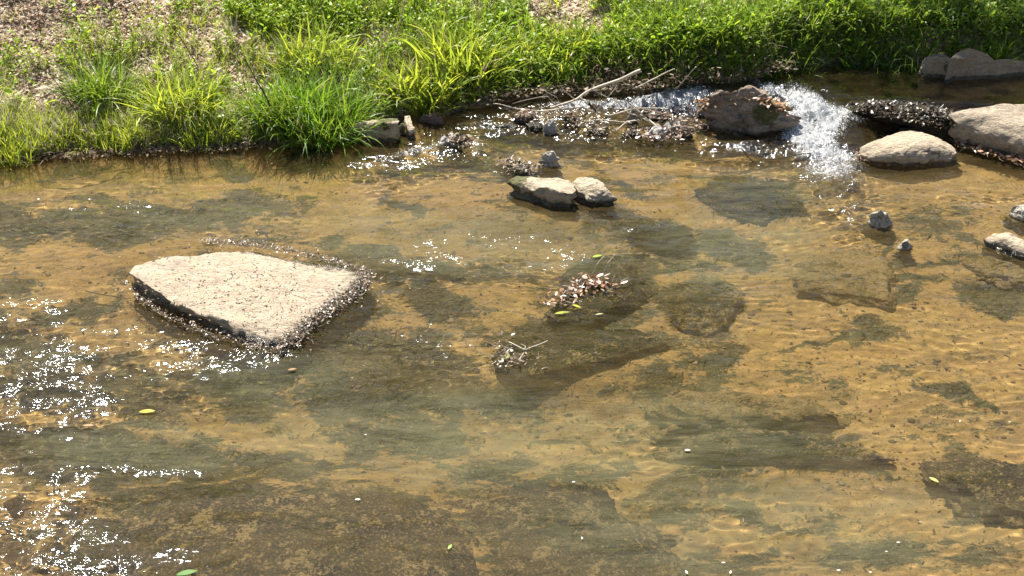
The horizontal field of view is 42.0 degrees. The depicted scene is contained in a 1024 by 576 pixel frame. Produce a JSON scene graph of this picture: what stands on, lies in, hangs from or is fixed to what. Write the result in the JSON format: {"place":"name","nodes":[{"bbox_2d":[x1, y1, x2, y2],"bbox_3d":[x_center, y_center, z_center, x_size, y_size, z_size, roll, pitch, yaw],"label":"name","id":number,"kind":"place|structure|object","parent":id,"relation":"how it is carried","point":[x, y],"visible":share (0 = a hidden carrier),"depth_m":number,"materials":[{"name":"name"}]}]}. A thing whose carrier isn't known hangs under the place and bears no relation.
{"place":"outdoors","nodes":[
{"label":"outdoors","id":0,"kind":"place"},
{"bbox_2d":[0,64,1023,575],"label":"water","id":1,"kind":"structure","parent":0,"point":[796,362],"depth_m":7.71,"materials":[{"name":"liquid"}]},
{"bbox_2d":[139,409,154,412],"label":"floating leaf","id":2,"kind":"object","parent":1,"relation":"on","point":[146,411],"visible":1,"depth_m":7.23,"materials":[{"name":"yellow plant"}]},
{"bbox_2d":[177,569,196,575],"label":"floating leaf","id":3,"kind":"object","parent":1,"relation":"on","point":[185,572],"visible":1,"depth_m":6.06,"materials":[{"name":"green plant"}]},
{"bbox_2d":[124,281,287,355],"bbox_3d":[-1.944,0.183,8.113,1.475,0.074,0.227,19,34,32],"label":"stranded debris","id":4,"kind":"object","parent":1,"relation":"on","point":[236,340],"visible":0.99,"depth_m":7.99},
{"bbox_2d":[201,235,368,273],"bbox_3d":[-1.523,-0.256,8.891,1.314,0.102,0.205,10,30,18],"label":"stranded debris","id":5,"kind":"object","parent":1,"relation":"on","point":[270,247],"visible":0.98,"depth_m":8.88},
{"bbox_2d":[274,267,384,350],"bbox_3d":[-1.142,0.118,8.223,0.292,0.095,1.155,11,30,21],"label":"stranded debris","id":6,"kind":"object","parent":1,"relation":"on","point":[301,329],"visible":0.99,"depth_m":8.16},
{"bbox_2d":[437,131,481,148],"bbox_3d":[-0.406,-1.179,10.604,0.317,0.109,0.248,16,32,28],"label":"stranded debris","id":7,"kind":"object","parent":1,"relation":"on","point":[462,138],"visible":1,"depth_m":10.58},
{"bbox_2d":[485,329,544,368],"bbox_3d":[-0.010,0.361,7.796,0.296,0.062,0.490,-10,30,-18],"label":"stranded debris","id":8,"kind":"object","parent":1,"relation":"on","point":[507,353],"visible":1,"depth_m":7.75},
{"bbox_2d":[486,153,551,174],"bbox_3d":[0.054,-0.951,10.213,0.503,0.085,0.311,13,31,23],"label":"stranded debris","id":9,"kind":"object","parent":1,"relation":"on","point":[509,159],"visible":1,"depth_m":10.19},
{"bbox_2d":[508,340,547,349],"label":"pale twig","id":10,"kind":"object","parent":1,"relation":"on","point":[525,346],"visible":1,"depth_m":7.79,"materials":[{"name":"beige wood"}]},
{"bbox_2d":[493,104,635,138],"bbox_3d":[0.446,-1.411,11.011,1.228,0.096,0.485,14,31,24],"label":"leaf jam","id":11,"kind":"object","parent":1,"relation":"on","point":[579,122],"visible":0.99,"depth_m":10.97,"materials":[{"name":"brown plant"}]},
{"bbox_2d":[493,103,535,110],"bbox_3d":[0.027,-1.525,11.228,0.375,0.058,0.057,5,28,9],"label":"stick","id":12,"kind":"object","parent":11,"relation":"on","point":[509,107],"visible":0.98,"depth_m":11.24,"materials":[{"name":"wood"}]},
{"bbox_2d":[513,96,564,112],"bbox_3d":[0.194,-1.532,10.995,0.462,0.188,0.162,10,30,18],"label":"stick","id":13,"kind":"object","parent":11,"relation":"on","point":[549,98],"visible":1,"depth_m":10.95,"materials":[{"name":"wood"}]},
{"bbox_2d":[537,107,599,112],"bbox_3d":[0.466,-1.471,11.012,0.526,0.050,0.035,1,28,2],"label":"stick","id":14,"kind":"object","parent":11,"relation":"on","point":[564,109],"visible":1,"depth_m":11.01,"materials":[{"name":"wood"}]},
{"bbox_2d":[579,97,598,118],"bbox_3d":[0.649,-1.492,11.005,0.207,0.152,0.063,21,34,34],"label":"stick","id":15,"kind":"object","parent":11,"relation":"on","point":[582,99],"visible":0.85,"depth_m":11.01,"materials":[{"name":"beige wood"}]},
{"bbox_2d":[580,119,635,123],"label":"stick","id":16,"kind":"object","parent":11,"relation":"on","point":[603,120],"visible":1,"depth_m":10.93,"materials":[{"name":"brown wood"}]},
{"bbox_2d":[616,118,659,130],"bbox_3d":[1.018,-1.351,10.883,0.436,0.056,0.050,-15,32,-26],"label":"stick","id":17,"kind":"object","parent":11,"relation":"on","point":[635,120],"visible":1,"depth_m":10.87,"materials":[{"name":"wood"}]},
{"bbox_2d":[537,272,628,311],"bbox_3d":[0.425,-0.007,8.433,0.711,0.102,0.331,-23,36,-37],"label":"leaf cluster","id":18,"kind":"object","parent":1,"relation":"on","point":[581,287],"visible":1,"depth_m":8.45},
{"bbox_2d":[388,80,866,184],"bbox_3d":[0.983,-1.317,10.787,3.904,0.214,1.968,0,28,0],"label":"foam","id":19,"kind":"object","parent":1,"relation":"on","point":[776,137],"visible":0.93,"depth_m":10.82,"materials":[{"name":"white"}]},
{"bbox_2d":[617,105,705,144],"bbox_3d":[1.261,-1.327,10.842,0.819,0.167,0.681,0,28,0],"label":"leaf jam","id":20,"kind":"object","parent":1,"relation":"on","point":[670,116],"visible":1,"depth_m":10.84,"materials":[{"name":"brown plant"}]},
{"bbox_2d":[614,99,651,123],"bbox_3d":[0.984,-1.447,10.955,0.376,0.137,0.041,20,34,32],"label":"stick","id":21,"kind":"object","parent":20,"relation":"on","point":[630,113],"visible":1,"depth_m":10.96,"materials":[{"name":"wood"}]},
{"bbox_2d":[608,108,667,115],"bbox_3d":[1.031,-1.450,10.943,0.495,0.056,0.043,-3,28,-5],"label":"stick","id":22,"kind":"object","parent":20,"relation":"on","point":[637,108],"visible":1,"depth_m":10.94,"materials":[{"name":"wood"}]},
{"bbox_2d":[630,103,655,125],"bbox_3d":[1.080,-1.421,10.920,0.257,0.152,0.049,18,33,30],"label":"stick","id":23,"kind":"object","parent":20,"relation":"on","point":[649,120],"visible":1,"depth_m":10.93,"materials":[{"name":"beige wood"}]},
{"bbox_2d":[765,153,809,159],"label":"stick","id":24,"kind":"object","parent":1,"relation":"on","point":[787,156],"visible":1,"depth_m":10.36,"materials":[{"name":"brown wood"}]},
{"bbox_2d":[854,151,955,166],"bbox_3d":[3.057,-1.005,10.339,0.804,0.082,0.278,0,28,0],"label":"leaf skirt","id":25,"kind":"object","parent":1,"relation":"on","point":[885,164],"visible":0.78,"depth_m":10.28,"materials":[{"name":"brown plant"}]},
{"bbox_2d":[941,137,1023,164],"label":"leaf skirt","id":26,"kind":"object","parent":1,"relation":"on","point":[1011,156],"visible":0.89,"depth_m":10.42,"materials":[{"name":"brown plant"}]},
{"bbox_2d":[0,0,1023,160],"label":"ground","id":27,"kind":"structure","parent":0,"point":[615,92],"depth_m":11.64,"materials":[{"name":"brown plant"}]},
{"bbox_2d":[0,104,66,167],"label":"grass clump","id":28,"kind":"object","parent":27,"relation":"on","point":[11,156],"visible":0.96,"depth_m":10.36,"materials":[{"name":"green plant"}]},
{"bbox_2d":[35,1,40,32],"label":"bare stem","id":29,"kind":"object","parent":27,"relation":"on","point":[38,18],"visible":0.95,"depth_m":11.54,"materials":[{"name":"brown plant"}]},
{"bbox_2d":[44,70,89,132],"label":"bare stem","id":30,"kind":"object","parent":27,"relation":"on","point":[70,103],"visible":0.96,"depth_m":10.47,"materials":[{"name":"plant"}]},
{"bbox_2d":[38,111,108,161],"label":"grass clump","id":31,"kind":"object","parent":27,"relation":"on","point":[75,142],"visible":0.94,"depth_m":10.50,"materials":[{"name":"green plant"}]},
{"bbox_2d":[20,37,163,118],"bbox_3d":[-3.366,-1.759,10.817,1.162,0.621,1.162,0,28,0],"label":"grass clump","id":32,"kind":"object","parent":27,"relation":"on","point":[85,89],"visible":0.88,"depth_m":10.85,"materials":[{"name":"green plant"}]},
{"bbox_2d":[86,101,161,154],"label":"grass clump","id":33,"kind":"object","parent":27,"relation":"on","point":[115,134],"visible":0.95,"depth_m":10.52,"materials":[{"name":"green plant"}]},
{"bbox_2d":[0,136,331,164],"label":"shore debris","id":34,"kind":"object","parent":27,"relation":"on","point":[151,149],"visible":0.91,"depth_m":10.48,"materials":[{"name":"brown plant"}]},
{"bbox_2d":[101,49,249,144],"bbox_3d":[-2.688,-1.582,10.666,1.277,0.682,1.154,0,28,0],"label":"grass clump","id":35,"kind":"object","parent":27,"relation":"on","point":[159,97],"visible":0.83,"depth_m":10.65,"materials":[{"name":"green plant"}]},
{"bbox_2d":[162,13,198,67],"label":"bare stem","id":36,"kind":"object","parent":27,"relation":"on","point":[182,41],"visible":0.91,"depth_m":11.11,"materials":[{"name":"brown plant"}]},
{"bbox_2d":[162,102,235,152],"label":"grass clump","id":37,"kind":"object","parent":27,"relation":"on","point":[192,139],"visible":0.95,"depth_m":10.55,"materials":[{"name":"green plant"}]},
{"bbox_2d":[129,251,368,347],"bbox_3d":[-1.722,0.121,8.598,1.478,0.514,1.093,15,32,26],"label":"flat rock","id":38,"kind":"object","parent":27,"relation":"on","point":[253,326],"visible":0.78,"depth_m":8.36,"materials":[{"name":"beige stone"}]},
{"bbox_2d":[96,230,410,355],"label":"dry scraps","id":39,"kind":"object","parent":38,"relation":"on","point":[242,288],"visible":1,"depth_m":8.26,"materials":[{"name":"brown plant"}]},
{"bbox_2d":[245,59,279,134],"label":"bare stem","id":40,"kind":"object","parent":27,"relation":"on","point":[260,88],"visible":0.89,"depth_m":10.51,"materials":[{"name":"plant"}]},
{"bbox_2d":[210,62,333,149],"bbox_3d":[-1.929,-1.518,10.670,1.108,0.638,1.063,0,28,0],"label":"grass clump","id":41,"kind":"object","parent":27,"relation":"on","point":[254,118],"visible":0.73,"depth_m":10.63,"materials":[{"name":"green plant"}]},
{"bbox_2d":[257,14,371,87],"bbox_3d":[-1.690,-2.037,11.222,1.100,0.556,1.061,0,28,0],"label":"grass clump","id":42,"kind":"object","parent":27,"relation":"on","point":[302,52],"visible":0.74,"depth_m":11.28,"materials":[{"name":"green plant"}]},
{"bbox_2d":[224,48,405,159],"bbox_3d":[-1.570,-1.481,10.688,1.533,0.823,1.416,0,28,0],"label":"grass clump","id":43,"kind":"object","parent":27,"relation":"on","point":[327,132],"visible":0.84,"depth_m":10.66,"materials":[{"name":"green plant"}]},
{"bbox_2d":[346,118,400,142],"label":"bank slab","id":44,"kind":"structure","parent":27,"relation":"on","point":[390,131],"depth_m":10.68,"materials":[{"name":"stone"}]},
{"bbox_2d":[393,115,404,124],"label":"dark stone","id":45,"kind":"object","parent":27,"relation":"on","point":[400,118],"visible":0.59,"depth_m":11.00,"materials":[{"name":"black stone"}]},
{"bbox_2d":[395,0,404,38],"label":"bare stem","id":46,"kind":"object","parent":27,"relation":"on","point":[400,19],"visible":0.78,"depth_m":11.61,"materials":[{"name":"brown plant"}]},
{"bbox_2d":[399,123,404,134],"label":"mossy stone","id":47,"kind":"object","parent":27,"relation":"on","point":[401,128],"visible":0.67,"depth_m":10.84,"materials":[{"name":"stone"}]},
{"bbox_2d":[404,115,414,139],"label":"upright stone","id":48,"kind":"object","parent":27,"relation":"on","point":[409,132],"visible":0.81,"depth_m":10.79,"materials":[{"name":"stone"}]},
{"bbox_2d":[356,40,480,117],"bbox_3d":[-0.731,-1.746,11.205,0.966,0.582,0.937,14,31,24],"label":"grass clump","id":49,"kind":"object","parent":27,"relation":"on","point":[415,78],"visible":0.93,"depth_m":11.18,"materials":[{"name":"green plant"}]},
{"bbox_2d":[416,112,443,125],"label":"reddish rock","id":50,"kind":"object","parent":27,"relation":"on","point":[434,118],"visible":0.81,"depth_m":11.03,"materials":[{"name":"stone"}]},
{"bbox_2d":[437,133,459,146],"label":"riffle stone","id":51,"kind":"object","parent":27,"relation":"on","point":[445,142],"visible":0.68,"depth_m":10.65,"materials":[{"name":"grey stone"}]},
{"bbox_2d":[384,3,541,94],"bbox_3d":[-0.427,-2.094,11.498,1.270,0.777,1.207,-19,33,-32],"label":"grass clump","id":52,"kind":"object","parent":27,"relation":"on","point":[436,53],"visible":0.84,"depth_m":11.45,"materials":[{"name":"green plant"}]},
{"bbox_2d":[0,0,1005,86],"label":"leaved shrubs","id":53,"kind":"object","parent":27,"relation":"on","point":[299,14],"visible":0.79,"depth_m":11.59,"materials":[{"name":"green plant"}]},
{"bbox_2d":[496,122,518,128],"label":"riffle stone","id":54,"kind":"object","parent":27,"relation":"on","point":[510,125],"visible":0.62,"depth_m":10.99,"materials":[{"name":"grey stone"}]},
{"bbox_2d":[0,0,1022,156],"bbox_3d":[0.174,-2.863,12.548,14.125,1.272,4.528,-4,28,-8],"label":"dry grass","id":55,"kind":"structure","parent":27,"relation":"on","point":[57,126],"depth_m":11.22,"materials":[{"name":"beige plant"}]},
{"bbox_2d":[0,0,1023,154],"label":"short grass","id":56,"kind":"structure","parent":27,"relation":"on","point":[143,116],"depth_m":11.28,"materials":[{"name":"green plant"}]},
{"bbox_2d":[0,0,1023,141],"bbox_3d":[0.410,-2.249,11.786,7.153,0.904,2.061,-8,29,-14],"label":"long grass","id":57,"kind":"structure","parent":27,"relation":"on","point":[636,28],"depth_m":11.60,"materials":[{"name":"green plant"}]},
{"bbox_2d":[510,160,535,175],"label":"weedy stone","id":58,"kind":"object","parent":27,"relation":"on","point":[523,173],"visible":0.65,"depth_m":10.15,"materials":[{"name":"grey stone"}]},
{"bbox_2d":[514,109,535,125],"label":"riffle stone","id":59,"kind":"object","parent":27,"relation":"on","point":[527,118],"visible":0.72,"depth_m":11.12,"materials":[{"name":"stone"}]},
{"bbox_2d":[525,121,542,132],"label":"riffle stone","id":60,"kind":"object","parent":27,"relation":"on","point":[534,126],"visible":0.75,"depth_m":10.94,"materials":[{"name":"grey stone"}]},
{"bbox_2d":[507,176,576,206],"bbox_3d":[0.229,-0.590,9.793,0.568,0.447,0.236,18,33,30],"label":"mossy rock","id":61,"kind":"object","parent":27,"relation":"on","point":[557,192],"visible":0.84,"depth_m":9.66,"materials":[{"name":"stone"}]},
{"bbox_2d":[495,8,599,83],"bbox_3d":[0.325,-2.171,11.815,1.052,0.576,0.950,-14,31,-24],"label":"grass clump","id":62,"kind":"object","parent":27,"relation":"on","point":[525,48],"visible":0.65,"depth_m":11.80,"materials":[{"name":"green plant"}]},
{"bbox_2d":[538,151,561,166],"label":"rock","id":63,"kind":"object","parent":27,"relation":"on","point":[550,158],"visible":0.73,"depth_m":10.27,"materials":[{"name":"grey stone"}]},
{"bbox_2d":[542,119,558,136],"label":"riffle stone","id":64,"kind":"object","parent":27,"relation":"on","point":[550,128],"visible":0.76,"depth_m":10.85,"materials":[{"name":"grey stone"}]},
{"bbox_2d":[562,112,577,124],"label":"riffle stone","id":65,"kind":"object","parent":27,"relation":"on","point":[568,120],"visible":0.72,"depth_m":11.08,"materials":[{"name":"brown stone"}]},
{"bbox_2d":[572,177,616,204],"bbox_3d":[0.584,-0.575,9.779,0.399,0.434,0.364,0,28,0],"label":"pale cracked rock","id":66,"kind":"object","parent":27,"relation":"on","point":[592,191],"visible":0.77,"depth_m":9.65,"materials":[{"name":"stone"}]},
{"bbox_2d":[587,126,608,136],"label":"riffle stone","id":67,"kind":"object","parent":27,"relation":"on","point":[598,133],"visible":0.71,"depth_m":10.86,"materials":[{"name":"grey stone"}]},
{"bbox_2d":[582,274,615,296],"bbox_3d":[0.561,0.134,8.707,0.804,0.427,1.226,0,28,0],"label":"submerged mound","id":68,"kind":"object","parent":27,"relation":"on","point":[611,288],"visible":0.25,"depth_m":8.51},
{"bbox_2d":[462,52,797,105],"bbox_3d":[1.017,-1.786,11.379,2.947,0.345,0.446,-4,28,-7],"label":"shore debris","id":69,"kind":"object","parent":27,"relation":"on","point":[605,88],"visible":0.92,"depth_m":11.38,"materials":[{"name":"brown plant"}]},
{"bbox_2d":[636,68,674,88],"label":"dead branch","id":70,"kind":"object","parent":69,"relation":"on","point":[654,78],"visible":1,"depth_m":11.21,"materials":[{"name":"beige wood"}]},
{"bbox_2d":[623,129,640,136],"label":"riffle stone","id":71,"kind":"object","parent":27,"relation":"on","point":[629,133],"visible":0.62,"depth_m":10.85,"materials":[{"name":"grey stone"}]},
{"bbox_2d":[626,109,637,123],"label":"riffle stone","id":72,"kind":"object","parent":27,"relation":"on","point":[630,117],"visible":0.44,"depth_m":11.07,"materials":[{"name":"grey stone"}]},
{"bbox_2d":[645,124,666,140],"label":"riffle stone","id":73,"kind":"object","parent":27,"relation":"on","point":[656,129],"visible":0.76,"depth_m":10.78,"materials":[{"name":"grey stone"}]},
{"bbox_2d":[646,111,669,122],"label":"riffle stone","id":74,"kind":"object","parent":27,"relation":"on","point":[660,116],"visible":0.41,"depth_m":11.15,"materials":[{"name":"stone"}]},
{"bbox_2d":[655,222,668,226],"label":"weed topped rock","id":75,"kind":"object","parent":27,"relation":"on","point":[660,224],"visible":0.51,"depth_m":9.36,"materials":[{"name":"grey stone"}]},
{"bbox_2d":[663,122,672,136],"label":"riffle stone","id":76,"kind":"object","parent":27,"relation":"on","point":[668,125],"visible":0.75,"depth_m":10.87,"materials":[{"name":"grey stone"}]},
{"bbox_2d":[621,0,721,40],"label":"grass clump","id":77,"kind":"object","parent":27,"relation":"on","point":[653,16],"visible":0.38,"depth_m":11.71,"materials":[{"name":"green plant"}]},
{"bbox_2d":[672,117,684,132],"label":"riffle stone","id":78,"kind":"object","parent":27,"relation":"on","point":[676,122],"visible":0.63,"depth_m":10.92,"materials":[{"name":"grey stone"}]},
{"bbox_2d":[676,125,691,137],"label":"riffle stone","id":79,"kind":"object","parent":27,"relation":"on","point":[688,133],"visible":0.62,"depth_m":10.81,"materials":[{"name":"stone"}]},
{"bbox_2d":[692,108,704,118],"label":"riffle stone","id":80,"kind":"object","parent":27,"relation":"on","point":[698,115],"visible":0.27,"depth_m":11.19,"materials":[{"name":"stone"}]},
{"bbox_2d":[425,18,1023,114],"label":"hanging roots","id":81,"kind":"object","parent":27,"relation":"hanging from","point":[604,80],"visible":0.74,"depth_m":11.58,"materials":[{"name":"brown plant"}]},
{"bbox_2d":[697,85,801,135],"bbox_3d":[1.941,-1.222,10.919,0.850,0.905,0.300,0,28,0],"label":"brown boulder","id":82,"kind":"object","parent":27,"relation":"on","point":[754,117],"visible":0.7,"depth_m":10.79,"materials":[{"name":"brown stone"}]},
{"bbox_2d":[693,96,798,112],"bbox_3d":[1.884,-1.487,10.823,0.888,0.224,0.302,7,29,13],"label":"leaf skirt","id":83,"kind":"object","parent":82,"relation":"on","point":[774,104],"visible":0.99,"depth_m":10.78,"materials":[{"name":"brown plant"}]},
{"bbox_2d":[718,0,838,80],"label":"grass clump","id":84,"kind":"object","parent":27,"relation":"on","point":[790,54],"visible":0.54,"depth_m":11.74,"materials":[{"name":"green plant"}]},
{"bbox_2d":[641,0,1023,89],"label":"bank weeds","id":85,"kind":"object","parent":27,"relation":"on","point":[949,13],"visible":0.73,"depth_m":11.87,"materials":[{"name":"green plant"}]},
{"bbox_2d":[816,23,935,75],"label":"grass clump","id":86,"kind":"object","parent":27,"relation":"on","point":[887,62],"visible":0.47,"depth_m":11.90,"materials":[{"name":"green plant"}]},
{"bbox_2d":[867,209,891,227],"bbox_3d":[2.582,-0.359,9.371,0.283,0.436,0.174,0,28,0],"label":"pointed rock","id":87,"kind":"object","parent":27,"relation":"on","point":[879,219],"visible":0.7,"depth_m":9.30,"materials":[{"name":"grey stone"}]},
{"bbox_2d":[853,101,954,141],"bbox_3d":[3.240,-1.206,11.069,1.133,0.736,0.367,13,30,22],"label":"wet ledge","id":88,"kind":"object","parent":27,"relation":"on","point":[934,129],"visible":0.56,"depth_m":10.88,"materials":[{"name":"black stone"}]},
{"bbox_2d":[845,98,961,127],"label":"ledge weed","id":89,"kind":"object","parent":88,"relation":"on","point":[938,113],"visible":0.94,"depth_m":10.78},
{"bbox_2d":[897,239,912,249],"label":"tiny rock","id":90,"kind":"object","parent":27,"relation":"on","point":[905,244],"visible":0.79,"depth_m":9.01,"materials":[{"name":"grey stone"}]},
{"bbox_2d":[857,131,956,167],"bbox_3d":[3.092,-0.918,10.434,0.808,0.525,0.542,-15,32,-26],"label":"sunlit rock","id":91,"kind":"object","parent":27,"relation":"on","point":[904,148],"visible":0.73,"depth_m":10.28,"materials":[{"name":"stone"}]},
{"bbox_2d":[918,53,949,78],"bbox_3d":[3.717,-1.647,11.749,0.427,0.876,0.101,8,29,14],"label":"round boulder","id":92,"kind":"object","parent":27,"relation":"on","point":[934,66],"visible":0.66,"depth_m":11.61,"materials":[{"name":"grey stone"}]},
{"bbox_2d":[944,48,1002,83],"bbox_3d":[4.017,-1.615,11.735,0.700,1.034,0.134,-7,29,-13],"label":"peaked boulder","id":93,"kind":"object","parent":27,"relation":"on","point":[968,64],"visible":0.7,"depth_m":11.55,"materials":[{"name":"grey stone"}]},
{"bbox_2d":[948,104,1023,162],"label":"slab boulder","id":94,"kind":"object","parent":27,"relation":"on","point":[1000,127],"visible":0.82,"depth_m":10.45,"materials":[{"name":"grey stone"}]},
{"bbox_2d":[955,20,1023,63],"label":"grass clump","id":95,"kind":"object","parent":27,"relation":"on","point":[1000,54],"visible":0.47,"depth_m":11.78,"materials":[{"name":"green plant"}]},
{"bbox_2d":[983,232,1023,259],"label":"oval rock","id":96,"kind":"object","parent":27,"relation":"on","point":[1010,244],"visible":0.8,"depth_m":8.96,"materials":[{"name":"stone"}]},
{"bbox_2d":[995,59,1023,77],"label":"boulder","id":97,"kind":"object","parent":27,"relation":"on","point":[1014,68],"visible":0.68,"depth_m":11.63,"materials":[{"name":"grey stone"}]},
{"bbox_2d":[1009,205,1023,220],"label":"edge rock","id":98,"kind":"object","parent":27,"relation":"on","point":[1017,212],"visible":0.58,"depth_m":9.42,"materials":[{"name":"grey stone"}]}
]}

